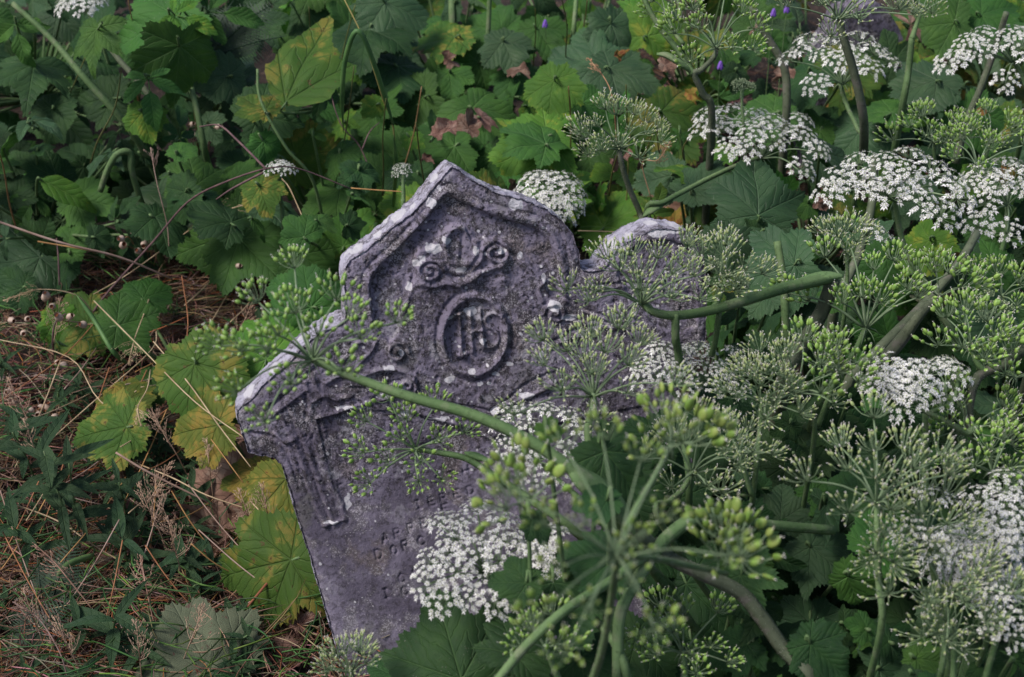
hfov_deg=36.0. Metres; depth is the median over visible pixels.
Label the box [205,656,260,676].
herb
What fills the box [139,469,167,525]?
seeding stalk
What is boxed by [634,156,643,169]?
dead leaf
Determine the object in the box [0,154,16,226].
grass stalk
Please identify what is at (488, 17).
plant stem
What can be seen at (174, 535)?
seeding stalk
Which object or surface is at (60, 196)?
hogweed plant
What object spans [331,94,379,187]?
twig
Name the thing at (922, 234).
hogweed plant
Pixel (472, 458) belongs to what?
flowering hogweed
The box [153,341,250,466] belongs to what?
grass stalk
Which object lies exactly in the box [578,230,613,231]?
grass stalk
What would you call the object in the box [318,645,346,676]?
herb
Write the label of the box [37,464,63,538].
grass stalk
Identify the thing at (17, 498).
herb
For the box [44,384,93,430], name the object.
herb
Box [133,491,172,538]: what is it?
herb
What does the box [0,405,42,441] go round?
herb
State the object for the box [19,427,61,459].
herb
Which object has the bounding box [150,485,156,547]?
grass stalk
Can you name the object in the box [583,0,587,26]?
grass stalk
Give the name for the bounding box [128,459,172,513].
grass stalk
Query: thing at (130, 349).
seeding stalk
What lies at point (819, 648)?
hogweed plant
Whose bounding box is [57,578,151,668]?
herb
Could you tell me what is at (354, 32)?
grass sprig
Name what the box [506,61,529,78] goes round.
dead leaf
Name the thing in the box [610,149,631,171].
dead leaf
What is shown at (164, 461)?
grass stalk
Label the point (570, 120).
grass stalk
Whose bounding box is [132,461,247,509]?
grass stalk
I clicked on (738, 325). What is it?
hogweed plant
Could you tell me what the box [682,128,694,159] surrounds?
grass stalk
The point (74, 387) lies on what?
herb
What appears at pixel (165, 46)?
hogweed plant
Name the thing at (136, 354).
grass stalk
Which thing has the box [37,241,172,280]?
grass stalk
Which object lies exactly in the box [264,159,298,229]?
flowering hogweed
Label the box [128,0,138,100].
grass stalk
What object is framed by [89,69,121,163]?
grass stalk
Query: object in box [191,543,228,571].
grass stalk
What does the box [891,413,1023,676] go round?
flowering hogweed
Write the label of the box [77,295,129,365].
grass sprig
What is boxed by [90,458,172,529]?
herb
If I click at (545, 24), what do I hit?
purple flower
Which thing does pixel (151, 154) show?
seeding stalk
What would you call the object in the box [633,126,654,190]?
grass stalk
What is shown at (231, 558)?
grass stalk
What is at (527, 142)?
hogweed plant
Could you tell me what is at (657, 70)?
dead stalks
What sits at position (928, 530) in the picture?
flowering hogweed
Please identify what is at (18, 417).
herb
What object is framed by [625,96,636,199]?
grass stalk
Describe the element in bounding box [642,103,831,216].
flowering hogweed
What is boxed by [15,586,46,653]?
seeding stalk
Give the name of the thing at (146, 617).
herb
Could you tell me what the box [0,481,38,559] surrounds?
grass stalk
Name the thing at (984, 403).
hogweed plant
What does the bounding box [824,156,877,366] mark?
plant stem
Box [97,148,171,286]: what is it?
plant stem
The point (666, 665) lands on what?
hogweed plant
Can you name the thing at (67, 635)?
seeding stalk
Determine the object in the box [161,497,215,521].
grass stalk
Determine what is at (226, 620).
hogweed plant
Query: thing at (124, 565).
herb
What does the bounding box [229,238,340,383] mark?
hogweed plant
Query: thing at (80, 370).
grass stalk
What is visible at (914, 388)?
flowering hogweed
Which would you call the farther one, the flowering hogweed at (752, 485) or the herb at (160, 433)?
the herb at (160, 433)
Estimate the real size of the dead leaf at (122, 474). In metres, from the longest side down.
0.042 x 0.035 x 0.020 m
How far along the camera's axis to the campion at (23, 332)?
2.39 m
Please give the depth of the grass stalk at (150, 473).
2.08 m
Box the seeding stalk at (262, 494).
[249,481,276,512]
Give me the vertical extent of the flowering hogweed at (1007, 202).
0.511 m
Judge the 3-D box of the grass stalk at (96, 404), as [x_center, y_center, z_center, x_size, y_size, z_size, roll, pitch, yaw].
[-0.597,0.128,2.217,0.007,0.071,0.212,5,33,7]
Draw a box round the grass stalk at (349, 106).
[339,66,354,174]
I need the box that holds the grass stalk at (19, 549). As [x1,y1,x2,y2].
[0,490,44,613]
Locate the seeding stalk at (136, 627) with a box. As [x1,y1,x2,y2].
[123,618,157,676]
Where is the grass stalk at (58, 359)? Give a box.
[0,292,112,400]
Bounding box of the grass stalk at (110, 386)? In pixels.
[55,329,156,435]
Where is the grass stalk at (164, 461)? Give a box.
[142,448,182,471]
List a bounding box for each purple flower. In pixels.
[542,17,547,63]
[714,59,723,160]
[762,5,776,145]
[778,2,789,96]
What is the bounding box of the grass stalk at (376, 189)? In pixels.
[352,188,401,191]
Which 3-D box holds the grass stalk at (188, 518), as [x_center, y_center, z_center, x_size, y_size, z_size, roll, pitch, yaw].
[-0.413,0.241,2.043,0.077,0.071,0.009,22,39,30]
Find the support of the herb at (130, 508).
on the ground at (268, 56)
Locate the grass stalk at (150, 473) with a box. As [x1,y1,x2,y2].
[115,452,206,501]
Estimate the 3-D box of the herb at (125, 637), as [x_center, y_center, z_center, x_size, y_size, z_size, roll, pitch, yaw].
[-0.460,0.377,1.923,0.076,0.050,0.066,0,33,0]
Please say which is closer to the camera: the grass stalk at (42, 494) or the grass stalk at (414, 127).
the grass stalk at (42, 494)
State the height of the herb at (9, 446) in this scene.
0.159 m
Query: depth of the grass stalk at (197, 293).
2.49 m
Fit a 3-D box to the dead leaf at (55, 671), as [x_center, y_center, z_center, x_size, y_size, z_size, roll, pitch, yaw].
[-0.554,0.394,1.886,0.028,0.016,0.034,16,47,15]
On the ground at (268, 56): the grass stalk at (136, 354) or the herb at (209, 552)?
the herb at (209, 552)
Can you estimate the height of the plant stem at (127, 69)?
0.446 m
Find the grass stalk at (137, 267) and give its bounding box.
[94,227,192,293]
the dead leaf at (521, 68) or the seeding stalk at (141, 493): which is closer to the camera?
the seeding stalk at (141, 493)
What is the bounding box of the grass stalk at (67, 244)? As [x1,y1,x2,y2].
[0,221,172,279]
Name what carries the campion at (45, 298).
on the ground at (268, 56)
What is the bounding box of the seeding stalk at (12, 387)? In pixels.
[3,376,37,442]
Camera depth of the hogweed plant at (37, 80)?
2.59 m
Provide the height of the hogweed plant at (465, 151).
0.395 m
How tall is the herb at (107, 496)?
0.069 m
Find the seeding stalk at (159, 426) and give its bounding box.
[147,408,186,473]
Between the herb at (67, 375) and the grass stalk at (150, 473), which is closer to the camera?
the grass stalk at (150, 473)
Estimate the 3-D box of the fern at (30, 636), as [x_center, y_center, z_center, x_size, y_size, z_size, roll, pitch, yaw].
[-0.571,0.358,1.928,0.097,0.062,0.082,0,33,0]
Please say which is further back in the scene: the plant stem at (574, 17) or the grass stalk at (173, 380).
the plant stem at (574, 17)
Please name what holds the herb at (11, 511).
on the ground at (268, 56)
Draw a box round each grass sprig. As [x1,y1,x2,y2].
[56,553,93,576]
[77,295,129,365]
[95,301,155,364]
[340,29,393,132]
[392,135,397,206]
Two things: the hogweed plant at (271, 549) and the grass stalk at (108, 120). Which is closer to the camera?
the hogweed plant at (271, 549)
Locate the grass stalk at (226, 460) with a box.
[211,439,243,482]
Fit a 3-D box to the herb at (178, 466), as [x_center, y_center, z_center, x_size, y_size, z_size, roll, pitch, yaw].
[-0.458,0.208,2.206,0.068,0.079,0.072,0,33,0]
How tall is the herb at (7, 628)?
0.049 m
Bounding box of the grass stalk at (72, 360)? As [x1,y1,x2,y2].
[1,340,156,438]
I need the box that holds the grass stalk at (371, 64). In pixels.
[344,0,394,137]
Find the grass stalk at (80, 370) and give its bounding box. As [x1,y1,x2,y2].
[64,348,95,388]
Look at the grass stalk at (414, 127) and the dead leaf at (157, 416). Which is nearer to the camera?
the dead leaf at (157, 416)
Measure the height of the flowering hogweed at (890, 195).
0.534 m
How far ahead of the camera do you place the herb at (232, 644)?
1.85 m
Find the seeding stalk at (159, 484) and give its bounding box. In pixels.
[142,460,176,511]
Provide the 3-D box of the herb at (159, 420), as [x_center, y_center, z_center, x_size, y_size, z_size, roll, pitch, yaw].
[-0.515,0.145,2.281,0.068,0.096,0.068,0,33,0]
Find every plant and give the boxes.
[0,0,159,144]
[0,121,152,265]
[0,225,106,359]
[72,377,156,470]
[93,277,250,424]
[100,105,282,296]
[117,0,272,145]
[132,596,267,676]
[133,254,339,407]
[171,385,270,520]
[175,497,240,555]
[218,507,331,636]
[229,0,415,143]
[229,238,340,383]
[239,111,404,266]
[245,459,293,513]
[349,0,535,142]
[359,121,525,225]
[367,588,510,676]
[471,500,637,676]
[487,0,661,140]
[487,107,657,258]
[533,415,674,621]
[549,606,680,676]
[616,0,800,166]
[620,370,776,501]
[629,475,807,646]
[632,118,805,277]
[662,612,768,676]
[706,271,783,383]
[730,368,912,538]
[736,223,913,397]
[752,591,903,676]
[759,0,930,132]
[760,487,917,666]
[766,104,928,265]
[866,0,1023,158]
[872,471,1023,645]
[877,112,1023,279]
[882,361,1023,525]
[886,238,1023,397]
[893,579,1023,676]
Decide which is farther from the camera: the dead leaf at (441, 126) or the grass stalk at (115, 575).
the dead leaf at (441, 126)
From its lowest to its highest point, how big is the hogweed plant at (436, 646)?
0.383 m
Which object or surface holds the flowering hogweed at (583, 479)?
on the ground at (268, 56)
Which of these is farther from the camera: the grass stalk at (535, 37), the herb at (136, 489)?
the grass stalk at (535, 37)
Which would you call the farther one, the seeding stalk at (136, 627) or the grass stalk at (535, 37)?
the grass stalk at (535, 37)
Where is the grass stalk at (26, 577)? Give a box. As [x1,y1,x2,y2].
[2,532,68,646]
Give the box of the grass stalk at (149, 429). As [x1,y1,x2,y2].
[120,413,170,446]
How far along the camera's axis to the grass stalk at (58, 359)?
2.34 m
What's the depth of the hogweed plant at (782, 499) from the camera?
1.85 m
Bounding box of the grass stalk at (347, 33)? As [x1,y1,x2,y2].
[341,5,355,58]
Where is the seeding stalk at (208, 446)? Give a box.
[193,438,225,503]
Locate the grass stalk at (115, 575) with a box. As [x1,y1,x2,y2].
[106,540,122,614]
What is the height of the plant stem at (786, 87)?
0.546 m
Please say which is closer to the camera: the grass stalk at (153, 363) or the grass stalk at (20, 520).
the grass stalk at (20, 520)
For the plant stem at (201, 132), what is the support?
on the ground at (268, 56)
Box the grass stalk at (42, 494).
[26,430,73,520]
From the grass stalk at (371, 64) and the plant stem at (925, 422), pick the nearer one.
the plant stem at (925, 422)
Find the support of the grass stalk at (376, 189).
on the hogweed plant at (342, 223)
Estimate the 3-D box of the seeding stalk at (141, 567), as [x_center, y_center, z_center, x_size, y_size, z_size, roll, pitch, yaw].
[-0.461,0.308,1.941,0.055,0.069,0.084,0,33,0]
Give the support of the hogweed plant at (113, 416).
on the ground at (268, 56)
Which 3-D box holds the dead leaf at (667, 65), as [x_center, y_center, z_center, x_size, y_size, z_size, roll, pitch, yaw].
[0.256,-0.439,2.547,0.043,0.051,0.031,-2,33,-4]
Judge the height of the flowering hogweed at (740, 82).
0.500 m
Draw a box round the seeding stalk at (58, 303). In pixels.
[45,297,70,365]
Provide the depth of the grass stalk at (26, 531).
2.03 m
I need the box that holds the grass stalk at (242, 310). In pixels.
[230,289,258,322]
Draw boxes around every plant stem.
[11,1,159,179]
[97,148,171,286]
[110,51,176,144]
[189,87,212,166]
[256,69,322,213]
[448,0,455,22]
[482,0,491,88]
[568,0,577,111]
[749,6,790,175]
[773,241,792,351]
[815,595,839,609]
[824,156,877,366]
[840,229,981,391]
[921,413,940,584]
[931,424,1023,499]
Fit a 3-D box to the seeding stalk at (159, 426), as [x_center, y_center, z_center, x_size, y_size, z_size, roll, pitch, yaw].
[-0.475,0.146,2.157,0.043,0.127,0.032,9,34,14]
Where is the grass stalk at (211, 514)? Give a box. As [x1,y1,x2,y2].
[188,484,237,544]
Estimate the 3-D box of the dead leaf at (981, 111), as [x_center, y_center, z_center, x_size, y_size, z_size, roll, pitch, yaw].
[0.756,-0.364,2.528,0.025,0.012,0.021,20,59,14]
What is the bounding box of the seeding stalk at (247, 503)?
[233,487,259,520]
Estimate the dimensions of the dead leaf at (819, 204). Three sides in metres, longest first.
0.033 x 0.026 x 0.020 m
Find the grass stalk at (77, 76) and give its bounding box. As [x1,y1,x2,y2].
[70,58,84,93]
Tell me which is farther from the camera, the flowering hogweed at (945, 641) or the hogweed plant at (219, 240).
the hogweed plant at (219, 240)
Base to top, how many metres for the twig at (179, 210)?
0.344 m
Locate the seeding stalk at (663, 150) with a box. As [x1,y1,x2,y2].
[642,141,670,199]
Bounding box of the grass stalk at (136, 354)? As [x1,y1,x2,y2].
[121,306,168,370]
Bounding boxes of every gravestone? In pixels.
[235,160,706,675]
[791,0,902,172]
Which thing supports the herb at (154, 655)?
on the ground at (268, 56)
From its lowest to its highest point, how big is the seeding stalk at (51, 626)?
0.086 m
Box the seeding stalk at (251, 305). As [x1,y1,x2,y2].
[232,298,258,330]
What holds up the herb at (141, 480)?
on the ground at (268, 56)
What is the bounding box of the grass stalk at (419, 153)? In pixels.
[415,122,424,182]
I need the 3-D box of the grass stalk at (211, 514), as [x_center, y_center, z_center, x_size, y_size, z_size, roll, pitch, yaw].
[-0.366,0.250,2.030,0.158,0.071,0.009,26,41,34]
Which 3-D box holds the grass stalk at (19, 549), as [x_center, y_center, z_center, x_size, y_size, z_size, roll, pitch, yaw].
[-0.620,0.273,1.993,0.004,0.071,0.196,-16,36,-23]
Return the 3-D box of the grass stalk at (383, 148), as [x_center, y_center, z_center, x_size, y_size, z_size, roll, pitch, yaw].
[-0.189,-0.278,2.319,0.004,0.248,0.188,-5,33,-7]
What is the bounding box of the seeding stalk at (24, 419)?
[13,415,43,458]
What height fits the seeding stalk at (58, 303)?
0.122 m
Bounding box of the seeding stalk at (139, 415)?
[133,369,150,426]
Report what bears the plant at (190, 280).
on the ground at (268, 56)
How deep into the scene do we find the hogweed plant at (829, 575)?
1.64 m
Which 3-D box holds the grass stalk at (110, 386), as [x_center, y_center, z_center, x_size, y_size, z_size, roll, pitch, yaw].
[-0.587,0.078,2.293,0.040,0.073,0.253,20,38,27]
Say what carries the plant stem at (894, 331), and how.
on the ground at (268, 56)
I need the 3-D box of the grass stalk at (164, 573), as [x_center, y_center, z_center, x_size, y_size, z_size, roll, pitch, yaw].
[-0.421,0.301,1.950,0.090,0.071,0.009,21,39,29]
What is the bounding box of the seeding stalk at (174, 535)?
[157,515,198,582]
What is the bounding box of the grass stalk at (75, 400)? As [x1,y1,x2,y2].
[36,374,122,416]
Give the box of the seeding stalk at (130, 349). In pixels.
[115,299,148,365]
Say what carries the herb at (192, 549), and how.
on the ground at (268, 56)
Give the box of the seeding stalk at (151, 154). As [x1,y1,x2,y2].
[143,147,168,245]
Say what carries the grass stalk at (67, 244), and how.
on the ground at (268, 56)
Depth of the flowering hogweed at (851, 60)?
2.26 m
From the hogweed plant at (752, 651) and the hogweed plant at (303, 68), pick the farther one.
the hogweed plant at (303, 68)
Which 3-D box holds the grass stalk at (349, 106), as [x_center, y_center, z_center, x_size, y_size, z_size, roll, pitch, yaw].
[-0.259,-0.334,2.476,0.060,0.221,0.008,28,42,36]
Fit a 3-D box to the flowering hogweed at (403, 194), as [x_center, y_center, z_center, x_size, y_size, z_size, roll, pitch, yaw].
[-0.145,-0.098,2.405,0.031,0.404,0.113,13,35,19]
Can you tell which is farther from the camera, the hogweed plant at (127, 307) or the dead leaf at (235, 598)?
the hogweed plant at (127, 307)
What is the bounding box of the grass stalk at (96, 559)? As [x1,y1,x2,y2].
[59,520,119,614]
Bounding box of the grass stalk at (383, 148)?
[382,99,386,195]
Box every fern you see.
[5,590,79,664]
[25,523,102,619]
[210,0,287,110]
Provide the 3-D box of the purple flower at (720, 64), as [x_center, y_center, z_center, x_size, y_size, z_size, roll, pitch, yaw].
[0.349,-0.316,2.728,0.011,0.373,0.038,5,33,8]
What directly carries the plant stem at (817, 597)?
on the ground at (268, 56)
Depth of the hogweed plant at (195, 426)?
2.10 m
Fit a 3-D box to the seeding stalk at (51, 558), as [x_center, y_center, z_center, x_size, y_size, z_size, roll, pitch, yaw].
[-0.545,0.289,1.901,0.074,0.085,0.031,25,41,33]
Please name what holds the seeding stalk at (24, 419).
on the ground at (268, 56)
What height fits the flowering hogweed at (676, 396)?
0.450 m
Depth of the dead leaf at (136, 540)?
2.07 m
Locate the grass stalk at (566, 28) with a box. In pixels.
[562,0,567,56]
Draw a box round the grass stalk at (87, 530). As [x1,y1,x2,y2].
[60,460,136,562]
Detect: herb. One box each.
[0,348,33,385]
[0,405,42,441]
[0,409,58,499]
[0,412,34,434]
[0,485,37,523]
[0,489,83,572]
[0,584,26,609]
[0,599,24,631]
[4,409,111,556]
[5,651,57,676]
[16,480,56,538]
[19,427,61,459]
[38,340,68,358]
[42,435,115,551]
[44,367,82,413]
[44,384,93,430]
[50,653,106,676]
[56,595,125,654]
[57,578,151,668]
[61,363,108,411]
[70,495,171,580]
[72,446,104,475]
[85,387,107,397]
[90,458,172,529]
[90,668,122,676]
[97,501,153,533]
[97,567,158,611]
[99,477,139,507]
[101,632,169,676]
[107,622,154,659]
[110,468,175,525]
[119,559,180,606]
[121,550,154,586]
[125,450,154,493]
[125,515,170,547]
[128,478,164,519]
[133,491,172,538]
[133,607,161,640]
[142,403,174,456]
[142,432,189,475]
[146,414,171,461]
[150,487,178,524]
[153,534,212,589]
[153,534,214,592]
[160,459,197,492]
[161,303,194,322]
[164,502,221,548]
[173,464,214,506]
[179,566,225,602]
[196,535,221,596]
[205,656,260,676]
[210,538,232,561]
[212,631,278,675]
[222,616,257,657]
[224,596,244,609]
[232,600,258,627]
[254,634,274,676]
[255,307,261,318]
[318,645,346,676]
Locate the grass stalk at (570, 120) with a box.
[568,86,571,175]
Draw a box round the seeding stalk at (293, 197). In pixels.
[282,179,308,214]
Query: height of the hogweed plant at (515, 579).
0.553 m
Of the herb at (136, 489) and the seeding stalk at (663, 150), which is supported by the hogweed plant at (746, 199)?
the seeding stalk at (663, 150)
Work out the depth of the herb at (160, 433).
2.27 m
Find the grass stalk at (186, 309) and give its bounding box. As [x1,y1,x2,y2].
[174,276,188,413]
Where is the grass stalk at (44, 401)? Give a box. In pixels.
[12,360,60,472]
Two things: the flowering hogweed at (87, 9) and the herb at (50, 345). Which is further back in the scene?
the flowering hogweed at (87, 9)
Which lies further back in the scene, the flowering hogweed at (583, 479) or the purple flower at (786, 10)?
the purple flower at (786, 10)
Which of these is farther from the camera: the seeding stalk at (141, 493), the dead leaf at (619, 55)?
the dead leaf at (619, 55)
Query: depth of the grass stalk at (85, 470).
2.12 m
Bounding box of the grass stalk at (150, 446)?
[125,409,166,499]
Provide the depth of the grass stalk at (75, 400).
2.27 m
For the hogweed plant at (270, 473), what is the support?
on the ground at (268, 56)
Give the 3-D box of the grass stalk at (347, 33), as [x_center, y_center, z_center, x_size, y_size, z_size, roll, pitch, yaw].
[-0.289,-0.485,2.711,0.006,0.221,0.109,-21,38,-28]
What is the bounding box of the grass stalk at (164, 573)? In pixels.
[145,545,189,603]
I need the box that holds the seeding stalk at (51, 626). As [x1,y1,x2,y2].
[11,598,70,674]
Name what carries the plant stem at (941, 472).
on the ground at (268, 56)
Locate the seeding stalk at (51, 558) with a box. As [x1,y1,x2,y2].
[31,542,92,608]
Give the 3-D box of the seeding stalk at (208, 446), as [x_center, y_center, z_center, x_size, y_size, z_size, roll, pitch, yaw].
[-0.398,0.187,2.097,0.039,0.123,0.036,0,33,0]
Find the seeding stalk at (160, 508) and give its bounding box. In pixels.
[150,490,177,539]
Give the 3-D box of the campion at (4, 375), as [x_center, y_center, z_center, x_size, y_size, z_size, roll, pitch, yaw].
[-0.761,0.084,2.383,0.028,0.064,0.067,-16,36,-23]
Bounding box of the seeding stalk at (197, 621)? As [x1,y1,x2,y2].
[184,601,219,658]
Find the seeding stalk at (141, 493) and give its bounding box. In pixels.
[131,482,166,547]
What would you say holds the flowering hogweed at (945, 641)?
on the ground at (268, 56)
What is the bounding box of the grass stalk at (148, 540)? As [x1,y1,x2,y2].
[131,502,159,586]
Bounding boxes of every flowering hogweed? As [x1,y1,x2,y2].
[54,0,133,141]
[193,243,836,676]
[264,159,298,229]
[309,627,381,676]
[340,377,669,616]
[392,162,412,206]
[409,499,630,676]
[488,400,675,589]
[493,302,701,631]
[498,583,745,676]
[513,169,587,226]
[548,221,843,430]
[563,87,676,218]
[623,340,751,512]
[633,0,773,231]
[641,394,755,607]
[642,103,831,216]
[705,351,817,532]
[721,314,891,507]
[730,78,755,160]
[761,209,1002,432]
[775,0,927,260]
[778,388,974,676]
[806,206,893,376]
[809,145,977,400]
[854,351,979,535]
[857,525,1023,676]
[867,0,1023,303]
[868,462,1023,676]
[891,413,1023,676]
[911,283,1023,581]
[916,465,1023,643]
[916,521,1023,666]
[931,115,1023,351]
[932,11,1023,169]
[952,254,1023,398]
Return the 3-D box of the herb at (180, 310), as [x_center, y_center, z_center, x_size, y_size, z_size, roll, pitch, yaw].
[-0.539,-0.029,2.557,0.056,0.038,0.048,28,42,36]
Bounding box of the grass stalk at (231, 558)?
[198,530,306,611]
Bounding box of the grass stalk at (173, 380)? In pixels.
[94,301,242,436]
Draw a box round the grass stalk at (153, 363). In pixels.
[135,318,212,371]
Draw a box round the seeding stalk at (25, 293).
[3,282,93,313]
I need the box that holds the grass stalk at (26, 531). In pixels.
[1,500,45,568]
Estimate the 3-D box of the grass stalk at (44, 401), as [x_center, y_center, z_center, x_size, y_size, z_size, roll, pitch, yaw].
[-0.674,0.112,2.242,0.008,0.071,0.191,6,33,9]
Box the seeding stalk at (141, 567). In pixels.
[114,553,160,620]
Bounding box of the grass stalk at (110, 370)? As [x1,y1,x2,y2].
[89,352,138,376]
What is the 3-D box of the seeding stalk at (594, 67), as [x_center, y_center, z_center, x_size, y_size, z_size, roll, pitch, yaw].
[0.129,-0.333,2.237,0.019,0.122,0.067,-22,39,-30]
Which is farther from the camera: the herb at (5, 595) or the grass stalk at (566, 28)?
the grass stalk at (566, 28)
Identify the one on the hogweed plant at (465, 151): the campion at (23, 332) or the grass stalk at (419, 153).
the grass stalk at (419, 153)
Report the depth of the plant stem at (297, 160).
2.42 m
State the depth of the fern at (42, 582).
1.98 m
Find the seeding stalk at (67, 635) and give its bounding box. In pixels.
[45,615,82,674]
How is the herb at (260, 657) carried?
on the ground at (268, 56)
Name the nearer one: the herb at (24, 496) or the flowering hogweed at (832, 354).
the flowering hogweed at (832, 354)
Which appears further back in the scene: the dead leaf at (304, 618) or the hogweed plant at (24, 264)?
the hogweed plant at (24, 264)
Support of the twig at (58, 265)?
on the hogweed plant at (60, 196)
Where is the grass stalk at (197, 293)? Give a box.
[184,282,208,305]
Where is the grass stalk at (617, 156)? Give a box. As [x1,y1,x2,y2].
[608,84,627,195]
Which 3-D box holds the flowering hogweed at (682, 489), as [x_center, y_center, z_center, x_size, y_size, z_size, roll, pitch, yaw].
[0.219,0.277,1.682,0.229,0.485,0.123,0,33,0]
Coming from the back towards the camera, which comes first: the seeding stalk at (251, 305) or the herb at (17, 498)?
the seeding stalk at (251, 305)
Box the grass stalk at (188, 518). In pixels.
[171,491,218,554]
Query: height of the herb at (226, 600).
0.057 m
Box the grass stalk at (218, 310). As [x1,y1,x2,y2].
[208,295,226,326]
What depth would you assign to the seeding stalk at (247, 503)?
1.99 m
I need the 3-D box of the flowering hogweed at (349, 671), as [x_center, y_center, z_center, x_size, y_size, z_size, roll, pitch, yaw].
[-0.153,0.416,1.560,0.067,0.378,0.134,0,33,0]
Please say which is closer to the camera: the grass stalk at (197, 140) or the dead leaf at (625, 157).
the dead leaf at (625, 157)
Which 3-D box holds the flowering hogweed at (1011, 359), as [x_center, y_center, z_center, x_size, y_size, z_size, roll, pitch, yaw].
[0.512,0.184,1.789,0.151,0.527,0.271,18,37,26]
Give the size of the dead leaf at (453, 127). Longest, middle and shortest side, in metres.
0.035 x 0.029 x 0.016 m
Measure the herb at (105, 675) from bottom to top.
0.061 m
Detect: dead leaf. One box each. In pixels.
[0,309,20,336]
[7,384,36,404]
[12,644,38,666]
[37,659,58,676]
[48,537,66,554]
[91,550,113,565]
[107,470,135,488]
[125,495,155,520]
[126,537,155,570]
[146,408,167,431]
[223,594,242,609]
[231,507,248,520]
[235,424,243,443]
[246,309,255,319]
[273,636,303,666]
[283,609,307,632]
[283,629,303,640]
[288,611,320,636]
[421,152,434,163]
[429,117,450,139]
[442,50,459,68]
[445,120,457,135]
[456,107,481,137]
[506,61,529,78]
[508,178,518,191]
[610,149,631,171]
[614,49,629,61]
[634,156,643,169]
[657,56,676,82]
[684,87,700,103]
[770,66,795,83]
[812,194,831,210]
[926,56,952,64]
[976,107,989,115]
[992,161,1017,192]
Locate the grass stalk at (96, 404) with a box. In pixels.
[66,367,109,481]
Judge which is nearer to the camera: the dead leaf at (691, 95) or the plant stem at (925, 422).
the plant stem at (925, 422)
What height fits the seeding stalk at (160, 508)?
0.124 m
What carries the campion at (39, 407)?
on the ground at (268, 56)
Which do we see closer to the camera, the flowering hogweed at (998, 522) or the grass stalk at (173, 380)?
the flowering hogweed at (998, 522)
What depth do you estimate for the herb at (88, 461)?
2.22 m
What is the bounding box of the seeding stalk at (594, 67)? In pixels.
[586,57,616,138]
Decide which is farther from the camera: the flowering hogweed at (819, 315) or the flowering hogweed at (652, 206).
the flowering hogweed at (652, 206)
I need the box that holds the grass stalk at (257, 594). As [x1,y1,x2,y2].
[244,583,267,610]
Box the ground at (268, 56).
[0,0,1023,676]
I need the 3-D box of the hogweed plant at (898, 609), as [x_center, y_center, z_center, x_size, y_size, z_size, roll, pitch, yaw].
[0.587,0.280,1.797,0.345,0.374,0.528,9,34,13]
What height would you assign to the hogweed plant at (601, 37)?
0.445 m
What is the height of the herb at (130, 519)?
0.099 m
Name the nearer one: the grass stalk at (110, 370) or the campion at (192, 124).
the grass stalk at (110, 370)
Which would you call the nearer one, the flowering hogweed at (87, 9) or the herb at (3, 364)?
the herb at (3, 364)
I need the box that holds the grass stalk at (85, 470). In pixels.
[66,458,102,482]
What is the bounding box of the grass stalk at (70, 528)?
[17,505,115,558]
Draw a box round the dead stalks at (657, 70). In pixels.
[532,0,965,258]
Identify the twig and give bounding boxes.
[52,313,65,358]
[56,238,60,284]
[93,124,351,311]
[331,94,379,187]
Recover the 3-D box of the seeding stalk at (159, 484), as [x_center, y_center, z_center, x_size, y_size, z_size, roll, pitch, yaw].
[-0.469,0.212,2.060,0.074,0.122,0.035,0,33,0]
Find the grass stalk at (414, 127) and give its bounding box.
[405,86,421,163]
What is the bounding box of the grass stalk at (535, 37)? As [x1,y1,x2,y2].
[533,9,535,65]
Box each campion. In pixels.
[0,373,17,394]
[4,315,73,369]
[12,397,59,417]
[41,290,91,327]
[116,233,156,266]
[172,263,241,307]
[188,121,222,151]
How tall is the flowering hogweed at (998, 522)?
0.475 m
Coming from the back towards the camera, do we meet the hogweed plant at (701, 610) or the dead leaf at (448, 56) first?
the dead leaf at (448, 56)
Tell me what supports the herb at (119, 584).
on the ground at (268, 56)
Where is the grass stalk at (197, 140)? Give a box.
[194,114,199,155]
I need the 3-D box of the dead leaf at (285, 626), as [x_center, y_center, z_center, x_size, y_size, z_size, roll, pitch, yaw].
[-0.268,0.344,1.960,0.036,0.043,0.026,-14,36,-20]
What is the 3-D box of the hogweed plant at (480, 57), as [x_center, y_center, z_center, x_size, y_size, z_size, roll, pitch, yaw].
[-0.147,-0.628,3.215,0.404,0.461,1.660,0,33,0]

